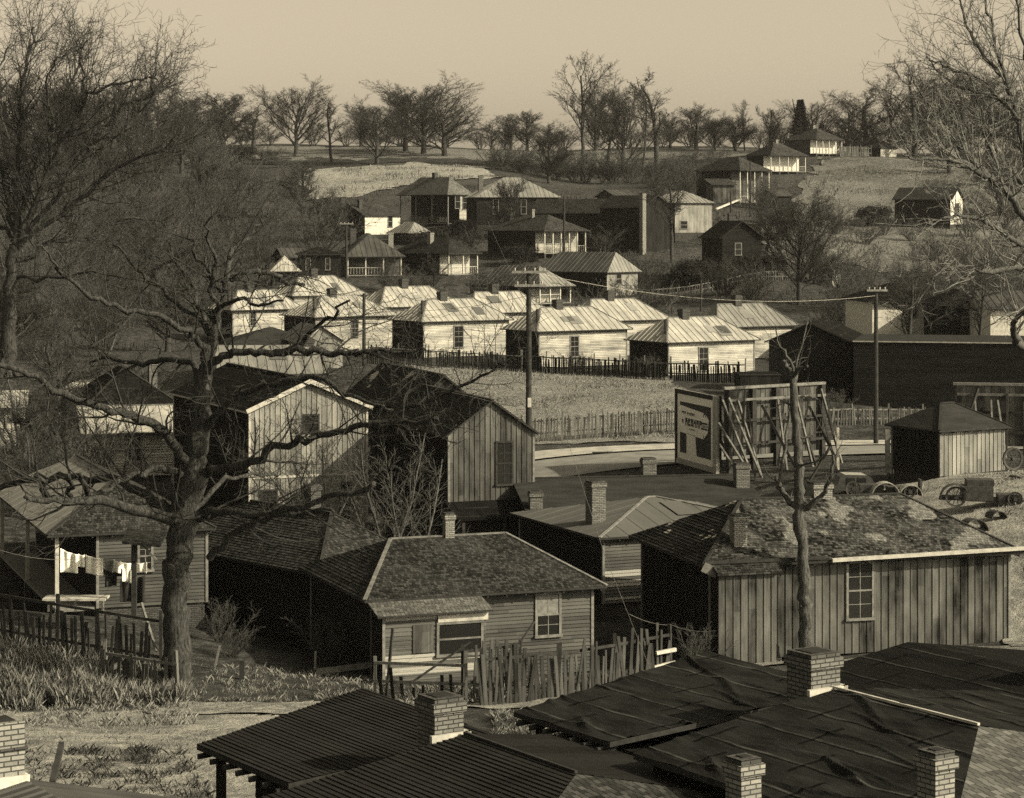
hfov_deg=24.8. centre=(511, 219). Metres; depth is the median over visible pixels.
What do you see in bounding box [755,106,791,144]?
bare tree
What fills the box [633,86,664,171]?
bare tree
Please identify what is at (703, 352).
window
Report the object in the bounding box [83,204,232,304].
bare tree
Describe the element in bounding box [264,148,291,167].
bare tree
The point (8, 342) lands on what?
great forked tree
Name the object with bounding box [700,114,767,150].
bare tree
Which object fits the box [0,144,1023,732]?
ground
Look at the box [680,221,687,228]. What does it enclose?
window
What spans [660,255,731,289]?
evergreen bush
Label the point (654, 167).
scrub bush
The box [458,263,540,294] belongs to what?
scrub bush
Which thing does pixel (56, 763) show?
leaning wooden post
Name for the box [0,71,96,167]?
bare tree
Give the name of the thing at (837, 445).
white post
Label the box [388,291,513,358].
row house
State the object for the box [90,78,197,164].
bare tree
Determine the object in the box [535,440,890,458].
sidewalk
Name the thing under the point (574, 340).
window
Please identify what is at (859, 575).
window
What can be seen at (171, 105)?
bare tree
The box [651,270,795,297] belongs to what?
picket fence
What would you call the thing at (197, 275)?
bare tree
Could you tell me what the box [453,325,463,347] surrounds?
window
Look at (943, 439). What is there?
garden shed
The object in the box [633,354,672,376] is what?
bare shrub
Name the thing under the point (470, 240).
bare tree
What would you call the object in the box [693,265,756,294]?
scrub bush
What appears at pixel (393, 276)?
scrub bush
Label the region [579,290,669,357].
row house
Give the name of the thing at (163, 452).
wooden house
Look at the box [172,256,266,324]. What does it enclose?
bare tree
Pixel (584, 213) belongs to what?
wooden house
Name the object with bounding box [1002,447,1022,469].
cart wheel
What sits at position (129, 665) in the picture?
picket fence
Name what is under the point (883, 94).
bare tree
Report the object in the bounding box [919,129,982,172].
bare tree
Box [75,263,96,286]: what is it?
scrub bush
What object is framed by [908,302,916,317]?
window
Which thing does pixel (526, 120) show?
bare tree
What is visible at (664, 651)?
pale board
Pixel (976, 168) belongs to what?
overhanging tree
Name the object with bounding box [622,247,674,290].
bare tree
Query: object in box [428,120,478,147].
bare tree
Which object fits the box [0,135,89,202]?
bare tree
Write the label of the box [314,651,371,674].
rail fence
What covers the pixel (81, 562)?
hung towel
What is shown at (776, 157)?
wooden house
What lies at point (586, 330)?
row house
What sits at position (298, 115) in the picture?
bare tree
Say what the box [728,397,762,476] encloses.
timber brace
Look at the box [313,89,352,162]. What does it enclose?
bare tree
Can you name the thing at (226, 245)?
bare tree
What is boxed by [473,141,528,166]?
scrub bush
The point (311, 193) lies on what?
bare tree
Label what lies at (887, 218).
bare tree
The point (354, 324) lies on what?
window
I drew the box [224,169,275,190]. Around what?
scrub bush
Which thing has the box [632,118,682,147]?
bare tree
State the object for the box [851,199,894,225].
evergreen bush
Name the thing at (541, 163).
bare tree
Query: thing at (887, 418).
picket fence
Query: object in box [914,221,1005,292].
bare tree
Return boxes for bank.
[177,152,746,177]
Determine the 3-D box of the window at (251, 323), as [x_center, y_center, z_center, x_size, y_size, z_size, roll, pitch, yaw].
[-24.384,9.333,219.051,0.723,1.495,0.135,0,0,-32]
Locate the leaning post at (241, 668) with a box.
[239,660,244,679]
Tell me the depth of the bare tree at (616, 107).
438.35 m
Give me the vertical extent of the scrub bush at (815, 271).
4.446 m
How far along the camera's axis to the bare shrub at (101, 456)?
111.14 m
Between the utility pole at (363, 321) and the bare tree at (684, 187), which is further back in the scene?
the bare tree at (684, 187)
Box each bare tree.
[0,67,85,178]
[0,68,67,155]
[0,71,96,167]
[0,122,558,694]
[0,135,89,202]
[0,143,102,242]
[0,175,78,269]
[0,200,84,306]
[0,225,82,319]
[0,265,67,347]
[0,347,70,457]
[0,378,91,456]
[0,403,102,517]
[1,266,111,360]
[2,78,133,180]
[4,165,132,261]
[4,314,144,427]
[17,369,158,469]
[23,228,169,330]
[30,76,111,167]
[52,132,110,203]
[63,265,139,356]
[69,334,200,393]
[71,223,163,308]
[75,80,162,166]
[81,165,147,256]
[83,88,161,190]
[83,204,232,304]
[89,90,218,191]
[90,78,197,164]
[103,167,192,250]
[106,132,176,200]
[110,96,231,173]
[111,267,234,351]
[131,80,206,149]
[145,164,232,240]
[148,207,237,296]
[161,91,237,149]
[169,162,279,237]
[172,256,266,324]
[173,136,250,199]
[173,206,265,284]
[182,118,240,183]
[197,87,258,146]
[198,139,276,193]
[215,201,303,269]
[229,122,266,145]
[230,426,395,522]
[231,100,287,146]
[241,74,337,153]
[242,121,286,145]
[249,142,282,164]
[257,154,338,215]
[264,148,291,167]
[265,184,384,249]
[279,181,357,239]
[293,328,349,371]
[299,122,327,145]
[299,239,344,256]
[312,391,451,536]
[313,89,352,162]
[315,184,358,224]
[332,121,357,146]
[334,444,445,537]
[339,93,426,163]
[341,83,449,150]
[344,101,388,146]
[349,421,468,536]
[354,129,394,146]
[359,69,484,153]
[375,250,400,287]
[376,121,411,146]
[389,269,426,285]
[394,125,438,146]
[400,212,427,226]
[401,86,492,155]
[415,250,457,296]
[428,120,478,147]
[456,221,486,249]
[465,130,494,148]
[474,115,506,149]
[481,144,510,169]
[485,173,528,227]
[487,111,524,149]
[489,131,528,149]
[495,108,565,150]
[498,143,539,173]
[498,257,528,265]
[513,128,592,183]
[514,124,563,150]
[525,120,571,147]
[526,147,573,177]
[534,119,591,150]
[543,49,618,180]
[562,123,621,149]
[562,153,587,181]
[570,87,625,150]
[578,68,687,171]
[579,150,621,183]
[582,225,625,251]
[587,98,631,171]
[590,174,634,196]
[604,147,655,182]
[606,124,658,148]
[612,67,676,167]
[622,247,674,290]
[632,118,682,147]
[632,170,669,196]
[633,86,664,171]
[634,155,670,175]
[638,167,699,262]
[642,114,682,147]
[649,103,724,149]
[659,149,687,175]
[663,164,704,193]
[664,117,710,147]
[675,110,738,149]
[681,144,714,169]
[684,117,739,147]
[684,250,752,294]
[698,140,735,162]
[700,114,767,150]
[721,119,763,147]
[726,253,780,293]
[731,99,749,150]
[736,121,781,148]
[740,175,847,304]
[743,171,779,209]
[745,184,803,238]
[754,119,818,144]
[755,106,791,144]
[762,213,853,282]
[774,92,844,134]
[785,120,861,151]
[793,278,865,323]
[805,234,877,286]
[815,81,909,146]
[817,117,887,149]
[822,244,907,293]
[823,266,884,325]
[825,91,876,146]
[841,112,927,147]
[863,73,907,144]
[867,51,965,156]
[870,209,907,234]
[872,262,965,333]
[878,118,942,153]
[889,237,949,290]
[889,262,962,295]
[892,77,980,154]
[895,117,976,153]
[904,59,1023,154]
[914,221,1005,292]
[917,172,948,186]
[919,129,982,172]
[920,64,1023,154]
[933,222,1023,290]
[942,130,991,150]
[942,197,1002,236]
[947,249,1023,293]
[948,80,1023,155]
[952,270,1022,334]
[955,155,987,184]
[963,145,1023,215]
[967,179,1023,228]
[993,128,1023,152]
[995,142,1023,178]
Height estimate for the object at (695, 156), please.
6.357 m
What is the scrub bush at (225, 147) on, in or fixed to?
on the ground at (260, 652)
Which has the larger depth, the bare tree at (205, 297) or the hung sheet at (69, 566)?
the bare tree at (205, 297)
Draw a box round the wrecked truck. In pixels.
[939,478,1023,506]
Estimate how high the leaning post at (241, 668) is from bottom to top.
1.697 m
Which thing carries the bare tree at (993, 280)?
on the ground at (260, 652)
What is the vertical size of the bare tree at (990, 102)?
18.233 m
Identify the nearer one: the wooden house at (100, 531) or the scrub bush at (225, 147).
the wooden house at (100, 531)
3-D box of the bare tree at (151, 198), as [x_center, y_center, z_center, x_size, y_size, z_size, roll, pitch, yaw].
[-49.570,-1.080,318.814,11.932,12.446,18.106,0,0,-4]
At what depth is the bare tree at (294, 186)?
359.44 m
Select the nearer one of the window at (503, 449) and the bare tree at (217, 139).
the window at (503, 449)
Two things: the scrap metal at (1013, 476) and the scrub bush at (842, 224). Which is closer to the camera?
the scrap metal at (1013, 476)
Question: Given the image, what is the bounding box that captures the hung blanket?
[137,575,144,603]
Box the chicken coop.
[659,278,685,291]
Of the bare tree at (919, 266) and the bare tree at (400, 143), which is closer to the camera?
the bare tree at (919, 266)
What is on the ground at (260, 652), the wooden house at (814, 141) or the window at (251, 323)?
the wooden house at (814, 141)
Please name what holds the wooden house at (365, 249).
on the ground at (260, 652)
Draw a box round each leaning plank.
[385,628,393,695]
[410,641,470,684]
[498,621,534,674]
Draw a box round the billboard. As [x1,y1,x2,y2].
[675,388,744,473]
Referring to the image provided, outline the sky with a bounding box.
[0,0,1023,153]
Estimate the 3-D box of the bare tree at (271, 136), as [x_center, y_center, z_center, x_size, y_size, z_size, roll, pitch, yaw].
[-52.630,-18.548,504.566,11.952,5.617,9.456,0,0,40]
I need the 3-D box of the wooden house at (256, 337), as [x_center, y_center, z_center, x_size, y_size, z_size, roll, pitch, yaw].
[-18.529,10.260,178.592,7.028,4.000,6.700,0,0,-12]
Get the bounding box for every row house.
[207,283,299,342]
[275,268,368,304]
[279,288,397,351]
[366,278,450,312]
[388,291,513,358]
[466,283,544,323]
[500,299,632,369]
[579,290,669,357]
[623,309,760,375]
[698,295,799,358]
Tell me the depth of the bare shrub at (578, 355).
190.11 m
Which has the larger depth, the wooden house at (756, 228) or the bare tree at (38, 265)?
the wooden house at (756, 228)
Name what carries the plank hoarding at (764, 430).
on the ground at (260, 652)
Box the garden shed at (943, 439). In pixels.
[884,402,1011,478]
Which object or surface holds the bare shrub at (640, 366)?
on the ground at (260, 652)
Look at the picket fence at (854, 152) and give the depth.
433.64 m
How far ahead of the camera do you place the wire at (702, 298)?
122.88 m
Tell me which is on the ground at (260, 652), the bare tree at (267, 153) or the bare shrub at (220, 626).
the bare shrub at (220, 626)
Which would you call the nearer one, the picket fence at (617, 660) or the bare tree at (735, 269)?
the picket fence at (617, 660)
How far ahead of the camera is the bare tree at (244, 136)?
504.73 m
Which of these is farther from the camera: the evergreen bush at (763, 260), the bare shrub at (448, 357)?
the evergreen bush at (763, 260)
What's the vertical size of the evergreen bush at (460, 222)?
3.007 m
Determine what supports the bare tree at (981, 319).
on the ground at (260, 652)
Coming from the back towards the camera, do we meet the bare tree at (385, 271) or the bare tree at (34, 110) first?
the bare tree at (34, 110)
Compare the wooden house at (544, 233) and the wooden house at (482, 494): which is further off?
the wooden house at (544, 233)
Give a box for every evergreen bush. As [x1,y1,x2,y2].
[223,140,260,162]
[258,148,278,159]
[396,222,461,245]
[448,218,477,234]
[499,239,540,263]
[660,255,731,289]
[733,250,789,276]
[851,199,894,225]
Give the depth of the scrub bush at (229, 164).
420.24 m
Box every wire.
[1,550,165,559]
[367,296,525,310]
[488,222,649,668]
[538,273,868,301]
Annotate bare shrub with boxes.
[0,413,119,484]
[0,427,127,476]
[191,596,259,643]
[208,623,263,657]
[281,612,352,665]
[438,348,456,365]
[553,349,592,373]
[627,357,658,376]
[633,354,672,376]
[672,622,738,658]
[826,389,845,415]
[827,387,858,419]
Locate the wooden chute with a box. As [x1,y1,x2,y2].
[715,198,741,209]
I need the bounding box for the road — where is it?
[535,445,1022,476]
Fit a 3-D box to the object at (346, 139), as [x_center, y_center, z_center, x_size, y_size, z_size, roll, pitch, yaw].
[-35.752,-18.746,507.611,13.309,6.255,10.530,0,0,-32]
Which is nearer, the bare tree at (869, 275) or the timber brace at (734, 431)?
the timber brace at (734, 431)
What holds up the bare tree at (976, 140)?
on the ground at (260, 652)
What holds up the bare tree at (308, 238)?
on the ground at (260, 652)
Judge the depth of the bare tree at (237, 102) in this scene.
478.03 m
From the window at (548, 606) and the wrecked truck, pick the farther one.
the wrecked truck
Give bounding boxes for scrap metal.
[962,517,988,530]
[984,510,1007,518]
[1009,475,1020,478]
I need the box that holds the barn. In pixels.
[764,317,861,400]
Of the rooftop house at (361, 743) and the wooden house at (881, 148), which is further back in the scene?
the wooden house at (881, 148)
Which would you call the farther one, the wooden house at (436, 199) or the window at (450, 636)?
the wooden house at (436, 199)
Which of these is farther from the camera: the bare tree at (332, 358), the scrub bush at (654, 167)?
the scrub bush at (654, 167)
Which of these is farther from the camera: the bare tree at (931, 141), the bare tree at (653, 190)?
the bare tree at (931, 141)
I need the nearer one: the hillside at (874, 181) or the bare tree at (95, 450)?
the bare tree at (95, 450)
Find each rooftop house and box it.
[0,714,174,797]
[197,688,723,797]
[514,646,1023,797]
[840,642,1023,697]
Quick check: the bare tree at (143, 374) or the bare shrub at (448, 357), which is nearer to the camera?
the bare tree at (143, 374)
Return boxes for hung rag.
[137,562,146,572]
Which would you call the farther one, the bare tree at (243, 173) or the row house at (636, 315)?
the bare tree at (243, 173)
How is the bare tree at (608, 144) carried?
on the ground at (260, 652)
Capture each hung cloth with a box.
[105,560,112,572]
[114,560,120,572]
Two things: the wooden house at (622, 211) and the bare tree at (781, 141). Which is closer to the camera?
the wooden house at (622, 211)
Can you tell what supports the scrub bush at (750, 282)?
on the ground at (260, 652)
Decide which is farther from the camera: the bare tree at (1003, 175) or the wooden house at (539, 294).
the bare tree at (1003, 175)
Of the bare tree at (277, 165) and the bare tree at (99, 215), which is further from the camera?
the bare tree at (277, 165)
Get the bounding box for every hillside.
[298,162,504,200]
[761,156,1023,274]
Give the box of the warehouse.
[853,334,1023,410]
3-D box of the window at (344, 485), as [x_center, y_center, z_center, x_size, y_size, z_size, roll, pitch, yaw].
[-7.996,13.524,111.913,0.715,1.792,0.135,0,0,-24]
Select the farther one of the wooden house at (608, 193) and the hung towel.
the wooden house at (608, 193)
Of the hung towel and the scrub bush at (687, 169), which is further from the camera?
the scrub bush at (687, 169)
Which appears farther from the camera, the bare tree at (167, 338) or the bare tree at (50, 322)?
the bare tree at (167, 338)
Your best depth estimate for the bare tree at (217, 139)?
409.08 m
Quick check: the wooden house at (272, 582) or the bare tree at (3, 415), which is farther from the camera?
the bare tree at (3, 415)
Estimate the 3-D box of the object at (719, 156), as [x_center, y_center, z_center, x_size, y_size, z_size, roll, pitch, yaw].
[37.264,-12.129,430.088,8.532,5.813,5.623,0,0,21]
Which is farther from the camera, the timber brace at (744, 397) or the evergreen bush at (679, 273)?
the evergreen bush at (679, 273)
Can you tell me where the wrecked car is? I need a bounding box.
[833,472,886,494]
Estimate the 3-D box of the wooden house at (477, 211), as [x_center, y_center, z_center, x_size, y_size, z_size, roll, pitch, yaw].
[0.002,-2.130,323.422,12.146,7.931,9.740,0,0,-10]
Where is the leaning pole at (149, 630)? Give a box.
[140,602,157,651]
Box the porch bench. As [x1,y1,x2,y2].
[42,595,109,611]
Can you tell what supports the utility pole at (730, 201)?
on the ground at (260, 652)
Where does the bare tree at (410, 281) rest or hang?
on the ground at (260, 652)
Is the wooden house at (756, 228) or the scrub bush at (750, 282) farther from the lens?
the wooden house at (756, 228)
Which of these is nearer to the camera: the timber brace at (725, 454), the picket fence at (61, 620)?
the picket fence at (61, 620)
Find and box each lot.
[899,469,1023,599]
[1003,598,1023,645]
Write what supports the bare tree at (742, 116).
on the ground at (260, 652)
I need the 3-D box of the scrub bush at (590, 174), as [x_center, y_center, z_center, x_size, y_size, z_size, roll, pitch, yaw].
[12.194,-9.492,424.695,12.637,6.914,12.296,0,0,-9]
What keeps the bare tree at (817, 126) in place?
on the ground at (260, 652)
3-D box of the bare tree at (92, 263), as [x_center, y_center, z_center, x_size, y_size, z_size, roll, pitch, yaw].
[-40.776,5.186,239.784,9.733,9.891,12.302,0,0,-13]
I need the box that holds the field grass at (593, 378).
[410,365,1023,520]
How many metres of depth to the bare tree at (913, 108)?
447.16 m
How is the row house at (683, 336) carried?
on the ground at (260, 652)
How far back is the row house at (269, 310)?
219.78 m
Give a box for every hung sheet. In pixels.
[60,548,77,572]
[85,555,102,575]
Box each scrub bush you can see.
[37,316,77,338]
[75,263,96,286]
[185,137,241,162]
[202,148,252,177]
[215,278,264,291]
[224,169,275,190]
[361,259,432,285]
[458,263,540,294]
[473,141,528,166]
[484,141,539,172]
[526,148,576,180]
[550,149,614,182]
[550,275,681,316]
[573,145,648,183]
[608,273,694,312]
[634,158,680,187]
[654,170,693,193]
[663,152,710,181]
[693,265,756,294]
[724,268,799,304]
[790,252,852,284]
[799,198,856,226]
[808,203,868,234]
[816,277,873,304]
[838,216,900,243]
[883,218,932,240]
[904,236,957,260]
[943,240,1023,282]
[983,218,1023,240]
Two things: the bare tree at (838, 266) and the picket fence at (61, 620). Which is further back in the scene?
the bare tree at (838, 266)
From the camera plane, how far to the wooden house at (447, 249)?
277.18 m
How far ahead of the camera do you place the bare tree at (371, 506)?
100.53 m
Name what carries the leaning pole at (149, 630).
attached to the picket fence at (61, 620)
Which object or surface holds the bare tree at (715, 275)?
on the ground at (260, 652)
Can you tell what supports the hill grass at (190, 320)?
on the ground at (260, 652)
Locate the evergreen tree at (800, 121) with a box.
[788,99,810,136]
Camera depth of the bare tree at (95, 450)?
119.62 m
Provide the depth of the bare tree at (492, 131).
499.48 m
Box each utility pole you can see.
[339,222,353,278]
[362,293,365,365]
[512,268,547,426]
[563,196,564,251]
[700,280,701,311]
[730,191,731,212]
[749,160,750,216]
[866,285,887,444]
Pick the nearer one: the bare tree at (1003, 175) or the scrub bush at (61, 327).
the scrub bush at (61, 327)
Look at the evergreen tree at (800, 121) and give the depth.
461.36 m
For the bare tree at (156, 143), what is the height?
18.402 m
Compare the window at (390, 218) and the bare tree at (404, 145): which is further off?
the bare tree at (404, 145)
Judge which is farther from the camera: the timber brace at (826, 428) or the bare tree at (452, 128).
the bare tree at (452, 128)
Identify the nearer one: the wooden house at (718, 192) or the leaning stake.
the leaning stake
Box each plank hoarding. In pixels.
[722,382,842,480]
[953,382,1023,457]
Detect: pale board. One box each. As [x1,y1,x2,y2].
[655,648,676,654]
[655,661,673,666]
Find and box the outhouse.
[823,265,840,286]
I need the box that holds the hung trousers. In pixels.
[120,580,130,601]
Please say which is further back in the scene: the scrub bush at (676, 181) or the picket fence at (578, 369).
the scrub bush at (676, 181)
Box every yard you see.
[0,710,278,797]
[754,645,1023,665]
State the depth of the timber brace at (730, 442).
119.59 m
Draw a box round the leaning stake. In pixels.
[213,645,220,669]
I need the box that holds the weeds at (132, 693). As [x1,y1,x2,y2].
[0,630,645,797]
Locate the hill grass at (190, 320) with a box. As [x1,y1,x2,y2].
[0,160,1023,359]
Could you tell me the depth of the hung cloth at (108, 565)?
83.14 m
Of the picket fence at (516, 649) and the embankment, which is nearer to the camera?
the picket fence at (516, 649)
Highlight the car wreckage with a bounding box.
[845,478,922,496]
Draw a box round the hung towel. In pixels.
[78,554,84,566]
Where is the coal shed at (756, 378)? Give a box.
[733,371,780,385]
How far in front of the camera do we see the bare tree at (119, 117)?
444.45 m
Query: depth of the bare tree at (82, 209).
310.15 m
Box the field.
[405,364,686,443]
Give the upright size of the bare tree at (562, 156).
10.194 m
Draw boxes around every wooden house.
[0,390,29,446]
[0,454,216,628]
[56,361,161,413]
[59,364,172,448]
[73,404,172,482]
[169,362,372,526]
[205,483,386,651]
[215,339,326,381]
[221,327,288,344]
[268,256,300,285]
[271,247,302,265]
[283,322,345,370]
[295,247,343,278]
[298,512,607,683]
[334,198,403,238]
[337,228,405,276]
[348,362,465,501]
[380,384,538,537]
[386,222,430,243]
[396,173,471,225]
[397,232,482,275]
[464,175,561,232]
[466,265,575,306]
[484,209,589,258]
[509,479,717,621]
[514,457,759,510]
[532,199,606,246]
[540,251,641,296]
[594,189,636,198]
[597,195,672,252]
[628,480,1023,662]
[661,191,715,241]
[694,157,772,203]
[698,213,763,276]
[704,179,736,206]
[744,139,807,174]
[744,220,779,239]
[759,190,793,208]
[782,125,843,156]
[838,283,931,334]
[851,135,897,156]
[892,187,964,228]
[919,289,970,334]
[965,290,1023,335]
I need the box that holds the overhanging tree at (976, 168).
[860,0,1023,350]
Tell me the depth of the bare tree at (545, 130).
498.85 m
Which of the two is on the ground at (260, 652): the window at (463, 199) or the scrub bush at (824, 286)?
the scrub bush at (824, 286)
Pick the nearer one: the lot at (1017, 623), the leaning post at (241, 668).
the leaning post at (241, 668)
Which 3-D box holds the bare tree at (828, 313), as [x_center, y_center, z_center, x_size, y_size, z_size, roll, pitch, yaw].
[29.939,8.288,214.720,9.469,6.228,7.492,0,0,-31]
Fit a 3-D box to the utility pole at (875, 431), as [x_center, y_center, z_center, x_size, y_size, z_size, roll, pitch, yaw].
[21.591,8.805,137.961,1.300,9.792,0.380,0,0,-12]
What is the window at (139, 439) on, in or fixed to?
in the wooden house at (163, 452)
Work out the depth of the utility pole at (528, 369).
111.88 m
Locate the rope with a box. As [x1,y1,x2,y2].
[629,614,714,631]
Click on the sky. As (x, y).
(714, 54)
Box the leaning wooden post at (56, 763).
[49,742,63,782]
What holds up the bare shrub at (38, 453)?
on the ground at (260, 652)
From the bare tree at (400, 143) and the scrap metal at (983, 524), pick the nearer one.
the scrap metal at (983, 524)
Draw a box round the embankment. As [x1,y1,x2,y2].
[185,145,839,167]
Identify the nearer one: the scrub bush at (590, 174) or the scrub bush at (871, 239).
the scrub bush at (871, 239)
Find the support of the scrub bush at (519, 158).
on the ground at (260, 652)
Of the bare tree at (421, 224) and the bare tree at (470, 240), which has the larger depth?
the bare tree at (421, 224)
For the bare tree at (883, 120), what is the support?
on the ground at (260, 652)
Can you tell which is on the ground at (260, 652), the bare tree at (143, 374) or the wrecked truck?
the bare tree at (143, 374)
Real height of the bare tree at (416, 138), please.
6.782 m
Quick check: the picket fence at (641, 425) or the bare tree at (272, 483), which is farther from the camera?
the picket fence at (641, 425)
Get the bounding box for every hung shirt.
[103,569,121,586]
[119,561,130,582]
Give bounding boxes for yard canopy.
[122,528,167,615]
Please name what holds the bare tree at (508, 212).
on the ground at (260, 652)
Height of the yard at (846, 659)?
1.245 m
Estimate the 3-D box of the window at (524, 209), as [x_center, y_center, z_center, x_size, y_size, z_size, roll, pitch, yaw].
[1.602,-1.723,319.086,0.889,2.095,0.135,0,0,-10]
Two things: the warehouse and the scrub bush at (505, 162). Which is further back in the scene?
the scrub bush at (505, 162)
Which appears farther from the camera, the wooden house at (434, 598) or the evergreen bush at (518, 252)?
the evergreen bush at (518, 252)
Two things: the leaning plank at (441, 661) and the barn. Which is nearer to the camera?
the leaning plank at (441, 661)
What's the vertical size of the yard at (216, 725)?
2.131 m
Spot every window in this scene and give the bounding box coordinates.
[126,434,142,462]
[137,545,154,572]
[250,311,256,326]
[261,489,278,502]
[302,414,320,432]
[305,258,310,269]
[325,258,329,269]
[339,482,352,518]
[351,319,358,337]
[388,216,392,226]
[435,620,483,657]
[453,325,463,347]
[455,195,460,208]
[462,195,466,209]
[493,199,498,213]
[495,441,513,485]
[521,199,526,213]
[534,591,562,638]
[570,335,578,356]
[616,273,621,283]
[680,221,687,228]
[698,347,709,371]
[734,243,741,255]
[845,561,875,621]
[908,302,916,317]
[961,317,969,325]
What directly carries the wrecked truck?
on the lot at (1009, 530)
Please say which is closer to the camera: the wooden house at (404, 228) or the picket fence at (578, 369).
the picket fence at (578, 369)
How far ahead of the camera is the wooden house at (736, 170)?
361.55 m
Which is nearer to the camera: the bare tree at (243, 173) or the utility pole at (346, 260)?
the utility pole at (346, 260)
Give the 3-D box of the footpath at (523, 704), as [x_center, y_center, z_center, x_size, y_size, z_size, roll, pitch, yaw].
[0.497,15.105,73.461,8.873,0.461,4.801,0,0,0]
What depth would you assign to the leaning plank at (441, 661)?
74.75 m
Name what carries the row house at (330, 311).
on the ground at (260, 652)
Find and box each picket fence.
[0,593,162,674]
[101,639,178,688]
[367,343,745,382]
[373,656,467,703]
[461,639,521,697]
[477,623,671,704]
[520,405,674,441]
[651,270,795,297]
[826,404,925,425]
[840,144,871,156]
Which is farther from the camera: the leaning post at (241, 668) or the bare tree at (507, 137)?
the bare tree at (507, 137)
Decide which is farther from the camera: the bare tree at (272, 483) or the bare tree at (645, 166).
the bare tree at (645, 166)
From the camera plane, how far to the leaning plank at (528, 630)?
75.57 m
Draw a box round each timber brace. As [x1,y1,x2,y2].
[718,422,743,461]
[719,444,732,467]
[721,399,750,470]
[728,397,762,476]
[740,390,745,461]
[808,446,830,480]
[818,399,838,472]
[828,408,834,437]
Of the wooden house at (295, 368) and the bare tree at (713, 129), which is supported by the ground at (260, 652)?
the wooden house at (295, 368)
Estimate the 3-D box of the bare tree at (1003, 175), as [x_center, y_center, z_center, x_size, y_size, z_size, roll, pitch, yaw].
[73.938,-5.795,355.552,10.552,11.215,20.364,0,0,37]
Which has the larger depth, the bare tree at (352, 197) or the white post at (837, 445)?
the bare tree at (352, 197)
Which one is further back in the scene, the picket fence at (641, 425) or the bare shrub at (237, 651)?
the picket fence at (641, 425)
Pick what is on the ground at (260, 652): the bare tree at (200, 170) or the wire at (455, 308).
the bare tree at (200, 170)
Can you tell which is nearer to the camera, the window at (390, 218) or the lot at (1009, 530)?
the lot at (1009, 530)
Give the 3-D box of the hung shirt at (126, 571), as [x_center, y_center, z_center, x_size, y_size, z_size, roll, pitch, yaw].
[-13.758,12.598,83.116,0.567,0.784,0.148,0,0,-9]
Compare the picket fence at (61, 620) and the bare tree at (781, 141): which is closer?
the picket fence at (61, 620)
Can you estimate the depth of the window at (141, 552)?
87.12 m
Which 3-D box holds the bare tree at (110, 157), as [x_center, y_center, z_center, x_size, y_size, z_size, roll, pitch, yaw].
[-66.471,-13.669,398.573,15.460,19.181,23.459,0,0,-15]
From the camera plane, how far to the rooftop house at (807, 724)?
36.40 m
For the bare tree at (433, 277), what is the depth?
237.67 m
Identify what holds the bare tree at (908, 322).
on the ground at (260, 652)
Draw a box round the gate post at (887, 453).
[885,429,890,472]
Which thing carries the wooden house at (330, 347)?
on the ground at (260, 652)
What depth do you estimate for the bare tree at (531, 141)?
507.33 m
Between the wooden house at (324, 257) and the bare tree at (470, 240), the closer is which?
the wooden house at (324, 257)
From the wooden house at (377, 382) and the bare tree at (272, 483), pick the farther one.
the wooden house at (377, 382)
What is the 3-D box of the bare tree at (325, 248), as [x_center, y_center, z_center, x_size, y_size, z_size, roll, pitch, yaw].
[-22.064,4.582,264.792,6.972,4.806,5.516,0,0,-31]
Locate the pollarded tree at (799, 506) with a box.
[760,297,847,647]
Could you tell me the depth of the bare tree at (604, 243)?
294.53 m
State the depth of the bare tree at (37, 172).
329.72 m
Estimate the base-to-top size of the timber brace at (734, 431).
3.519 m
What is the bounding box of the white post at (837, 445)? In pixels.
[836,428,838,469]
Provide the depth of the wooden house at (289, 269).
250.29 m
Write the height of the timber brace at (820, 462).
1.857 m
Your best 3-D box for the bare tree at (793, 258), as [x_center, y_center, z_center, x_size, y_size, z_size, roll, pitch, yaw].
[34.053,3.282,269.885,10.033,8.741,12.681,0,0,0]
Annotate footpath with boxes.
[141,695,399,714]
[407,690,575,707]
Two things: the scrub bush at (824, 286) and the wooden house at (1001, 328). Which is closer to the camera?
the wooden house at (1001, 328)
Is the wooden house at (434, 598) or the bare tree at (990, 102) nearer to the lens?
the wooden house at (434, 598)
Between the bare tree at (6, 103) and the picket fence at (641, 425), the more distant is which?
the bare tree at (6, 103)
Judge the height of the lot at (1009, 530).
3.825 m
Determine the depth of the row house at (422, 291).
224.88 m
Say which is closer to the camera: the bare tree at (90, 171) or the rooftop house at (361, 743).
the rooftop house at (361, 743)
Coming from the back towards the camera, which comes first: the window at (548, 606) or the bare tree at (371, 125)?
the bare tree at (371, 125)
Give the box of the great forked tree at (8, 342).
[0,0,230,378]
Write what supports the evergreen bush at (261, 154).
on the bank

